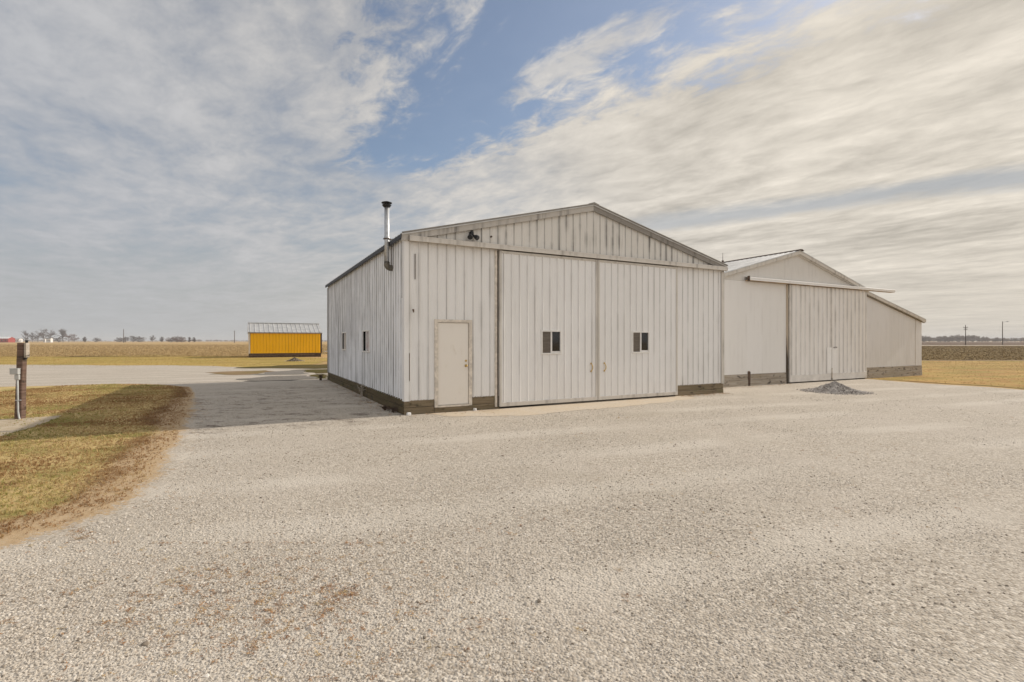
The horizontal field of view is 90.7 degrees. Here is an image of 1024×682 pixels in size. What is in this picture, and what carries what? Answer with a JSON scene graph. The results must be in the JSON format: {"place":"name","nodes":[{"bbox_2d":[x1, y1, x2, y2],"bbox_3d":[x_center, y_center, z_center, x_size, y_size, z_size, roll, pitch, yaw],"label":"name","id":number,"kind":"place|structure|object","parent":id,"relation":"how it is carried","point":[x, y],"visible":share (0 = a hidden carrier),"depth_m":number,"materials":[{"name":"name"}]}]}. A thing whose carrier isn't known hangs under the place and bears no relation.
{"place":"outdoors","nodes":[
{"label":"outdoors","id":0,"kind":"place"},
{"bbox_2d":[0,415,60,435],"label":"dirt path","id":1,"kind":"structure","parent":0,"point":[18,426],"depth_m":10.33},
{"bbox_2d":[9,340,29,418],"bbox_3d":[-10.679,0.890,10.964,0.260,1.820,0.245,0,0,-9],"label":"wooden post","id":2,"kind":"object","parent":1,"relation":"on","point":[23,355],"visible":0.94,"depth_m":10.96,"materials":[{"name":"brown wood"}]},
{"bbox_2d":[0,383,204,555],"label":"lawn","id":3,"kind":"structure","parent":0,"point":[18,539],"depth_m":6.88,"materials":[{"name":"plant"}]},
{"bbox_2d":[0,355,326,366],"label":"grass verge","id":4,"kind":"object","parent":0,"point":[234,361],"depth_m":42.23,"materials":[{"name":"plant"}]},
{"bbox_2d":[248,322,321,357],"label":"shed","id":5,"kind":"structure","parent":4,"relation":"on","point":[284,339],"depth_m":53.90,"materials":[{"name":"yellow metal"}]},
{"bbox_2d":[286,357,302,360],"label":"soil mound","id":6,"kind":"object","parent":4,"relation":"on","point":[294,359],"visible":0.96,"depth_m":42.96,"materials":[{"name":"grey gravel"}]},
{"bbox_2d":[0,365,1023,681],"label":"gravel yard","id":7,"kind":"structure","parent":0,"point":[916,437],"depth_m":4.44,"materials":[{"name":"grey gravel"}]},
{"bbox_2d":[205,370,273,374],"bbox_3d":[-14.263,1.690,26.908,3.265,0.001,3.852,0,0,-37],"label":"grass strip","id":8,"kind":"object","parent":7,"relation":"on","point":[241,372],"depth_m":27.13,"materials":[{"name":"beige plant"}]},
{"bbox_2d":[238,375,317,380],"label":"damp gravel","id":9,"kind":"structure","parent":7,"relation":"on","point":[280,378],"depth_m":22.74,"materials":[{"name":"grey gravel"}]},
{"bbox_2d":[253,370,307,374],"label":"damp gravel","id":10,"kind":"structure","parent":7,"relation":"on","point":[285,372],"depth_m":27.10,"materials":[{"name":"grey gravel"}]},
{"bbox_2d":[236,364,326,368],"bbox_3d":[-14.461,1.696,33.948,6.542,0.001,6.421,0,0,0],"label":"grass strip","id":11,"kind":"object","parent":7,"relation":"on","point":[321,366],"depth_m":33.63,"materials":[{"name":"beige plant"}]},
{"bbox_2d":[305,369,326,372],"bbox_3d":[-10.947,1.694,28.618,4.283,0.001,2.752,0,0,43],"label":"grass strip","id":12,"kind":"object","parent":7,"relation":"on","point":[317,370],"depth_m":29.04,"materials":[{"name":"plant"}]},
{"bbox_2d":[310,374,327,377],"bbox_3d":[-9.276,1.692,24.395,1.266,0.001,3.450,0,0,-15],"label":"grass strip","id":13,"kind":"object","parent":7,"relation":"on","point":[317,375],"depth_m":24.80,"materials":[{"name":"green plant"}]},
{"bbox_2d":[357,384,365,396],"bbox_3d":[-4.586,1.504,15.405,0.287,0.414,0.378,0,0,-28],"label":"dead weed","id":14,"kind":"object","parent":7,"relation":"on","point":[361,393],"visible":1,"depth_m":15.41,"materials":[{"name":"brown plant"}]},
{"bbox_2d":[385,407,397,412],"bbox_3d":[-2.829,1.637,12.076,0.315,0.149,0.247,0,0,10],"label":"dead weed","id":15,"kind":"object","parent":7,"relation":"on","point":[393,409],"visible":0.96,"depth_m":12.03,"materials":[{"name":"plant"}]},
{"bbox_2d":[0,375,1012,681],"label":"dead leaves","id":16,"kind":"object","parent":7,"relation":"on","point":[344,591],"visible":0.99,"depth_m":3.27,"materials":[{"name":"plant"}]},
{"bbox_2d":[325,201,727,414],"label":"barn","id":17,"kind":"structure","parent":7,"relation":"on","point":[591,301],"depth_m":13.55,"materials":[{"name":"white metal"}]},
{"bbox_2d":[342,332,345,349],"bbox_3d":[-6.178,0.005,18.644,0.064,0.670,0.900,0,0,-28],"label":"side window","id":18,"kind":"structure","parent":17,"relation":"in","point":[343,333],"depth_m":18.63,"materials":[{"name":"paint"}]},
{"bbox_2d":[362,330,369,352],"bbox_3d":[-4.406,0.005,15.300,0.064,0.670,0.970,0,0,-28],"label":"side window","id":19,"kind":"structure","parent":17,"relation":"in","point":[365,333],"depth_m":15.28,"materials":[{"name":"paint"}]},
{"bbox_2d":[434,319,471,412],"bbox_3d":[-1.405,0.608,12.150,0.955,2.245,0.125,0,0,-28],"label":"walk door","id":20,"kind":"structure","parent":17,"relation":"in","point":[452,338],"depth_m":12.15,"materials":[{"name":"paint"}]},
{"bbox_2d":[499,250,597,406],"bbox_3d":[1.032,-0.310,13.350,3.040,3.910,0.113,0,0,-28],"label":"sliding door","id":21,"kind":"structure","parent":17,"relation":"in","point":[548,304],"depth_m":13.32,"materials":[{"name":"white metal"}]},
{"bbox_2d":[598,260,677,399],"bbox_3d":[3.735,-0.310,14.786,3.030,3.910,0.113,0,0,-28],"label":"sliding door","id":22,"kind":"structure","parent":17,"relation":"in","point":[638,303],"depth_m":14.75,"materials":[{"name":"white metal"}]},
{"bbox_2d":[429,395,694,416],"bbox_3d":[2.030,1.696,13.274,8.349,0.001,1.454,0,0,-29],"label":"concrete apron","id":23,"kind":"object","parent":7,"relation":"on","point":[531,410],"visible":0.99,"depth_m":12.90,"materials":[{"name":"beige concrete"}]},
{"bbox_2d":[134,391,1023,472],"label":"gravel stones","id":24,"kind":"object","parent":7,"relation":"on","point":[260,407],"visible":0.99,"depth_m":8.80,"materials":[{"name":"gravel"}]},
{"bbox_2d":[748,371,750,385],"bbox_3d":[8.954,1.465,19.146,0.120,0.671,0.090,-1,2,-28],"label":"stake","id":25,"kind":"object","parent":7,"relation":"on","point":[749,375],"visible":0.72,"depth_m":19.10,"materials":[{"name":"metal"}]},
{"bbox_2d":[722,249,925,387],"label":"barn","id":26,"kind":"structure","parent":7,"relation":"on","point":[801,315],"depth_m":20.77,"materials":[{"name":"metal"}]},
{"bbox_2d":[789,285,831,381],"bbox_3d":[12.312,-0.300,20.843,2.790,3.900,0.079,0,0,-28],"label":"sliding door","id":27,"kind":"structure","parent":26,"relation":"in","point":[810,350],"depth_m":20.77,"materials":[{"name":"paint"}]},
{"bbox_2d":[831,288,866,379],"bbox_3d":[14.749,-0.290,22.101,2.720,3.920,0.127,0,0,-28],"label":"sliding door","id":28,"kind":"structure","parent":26,"relation":"in","point":[848,307],"depth_m":22.05,"materials":[{"name":"paint"}]},
{"bbox_2d":[792,381,873,394],"bbox_3d":[10.837,1.536,17.004,2.297,0.389,2.192,0,0,-13],"label":"gravel pile","id":29,"kind":"object","parent":7,"relation":"on","point":[835,387],"visible":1,"depth_m":16.66,"materials":[{"name":"grey gravel"}]},
{"bbox_2d":[0,341,1023,389],"bbox_3d":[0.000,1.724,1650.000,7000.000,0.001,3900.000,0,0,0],"label":"ground","id":30,"kind":"structure","parent":0,"point":[135,343],"depth_m":193.75,"materials":[{"name":"brown soil"}]},
{"bbox_2d":[0,337,15,341],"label":"farm building","id":31,"kind":"structure","parent":30,"relation":"on","point":[7,339],"depth_m":601.53,"materials":[{"name":"red paint"}]},
{"bbox_2d":[15,338,22,341],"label":"farm building","id":32,"kind":"structure","parent":30,"relation":"on","point":[18,339],"depth_m":621.13,"materials":[{"name":"white paint"}]},
{"bbox_2d":[33,331,42,339],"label":"bare tree","id":33,"kind":"object","parent":30,"relation":"on","point":[37,337],"visible":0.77,"depth_m":658.04,"materials":[{"name":"grey plant"}]},
{"bbox_2d":[36,329,51,341],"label":"bare tree","id":34,"kind":"object","parent":30,"relation":"on","point":[47,335],"visible":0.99,"depth_m":630.36,"materials":[{"name":"grey plant"}]},
{"bbox_2d":[59,329,67,341],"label":"bare tree","id":35,"kind":"object","parent":30,"relation":"on","point":[63,332],"visible":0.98,"depth_m":658.68,"materials":[{"name":"grey plant"}]},
{"bbox_2d":[64,334,73,341],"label":"bare tree","id":36,"kind":"object","parent":30,"relation":"on","point":[68,336],"visible":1,"depth_m":640.13,"materials":[{"name":"grey plant"}]},
{"bbox_2d":[0,344,326,356],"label":"corn stubble","id":37,"kind":"object","parent":30,"relation":"on","point":[104,349],"visible":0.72,"depth_m":88.68,"materials":[{"name":"beige plant"}]},
{"bbox_2d":[23,339,326,341],"bbox_3d":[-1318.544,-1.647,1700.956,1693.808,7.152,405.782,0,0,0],"label":"woodland","id":38,"kind":"object","parent":30,"relation":"on","point":[153,340],"visible":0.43,"depth_m":1605.79,"materials":[{"name":"brown plant"}]},
{"bbox_2d":[170,336,182,341],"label":"bare bush","id":39,"kind":"object","parent":30,"relation":"on","point":[175,339],"visible":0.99,"depth_m":618.12,"materials":[{"name":"grey plant"}]},
{"bbox_2d":[922,334,1023,341],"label":"woodland","id":40,"kind":"object","parent":30,"relation":"on","point":[958,338],"visible":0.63,"depth_m":844.76,"materials":[{"name":"brown plant"}]},
{"bbox_2d":[0,0,1023,340],"label":"sky","id":41,"kind":"structure","parent":0,"point":[203,170],"materials":[{"name":"blue"}]},
{"bbox_2d":[760,361,1023,388],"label":"grass field edge","id":42,"kind":"object","parent":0,"point":[994,370],"depth_m":25.78,"materials":[{"name":"beige plant"}]},
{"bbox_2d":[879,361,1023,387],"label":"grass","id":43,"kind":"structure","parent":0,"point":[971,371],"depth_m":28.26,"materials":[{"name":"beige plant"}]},
{"bbox_2d":[922,342,1023,344],"bbox_3d":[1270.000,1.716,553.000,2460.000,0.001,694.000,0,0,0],"label":"field","id":44,"kind":"structure","parent":0,"point":[972,343],"depth_m":347.17,"materials":[{"name":"brown soil"}]},
{"bbox_2d":[922,346,1023,360],"bbox_3d":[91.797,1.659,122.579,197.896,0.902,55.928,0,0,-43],"label":"corn stubble","id":45,"kind":"object","parent":0,"point":[971,353],"visible":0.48,"depth_m":69.11,"materials":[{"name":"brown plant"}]},
{"bbox_2d":[922,345,1023,345],"bbox_3d":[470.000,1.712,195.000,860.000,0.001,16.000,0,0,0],"label":"road","id":46,"kind":"structure","parent":0,"point":[972,345],"depth_m":192.41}
]}

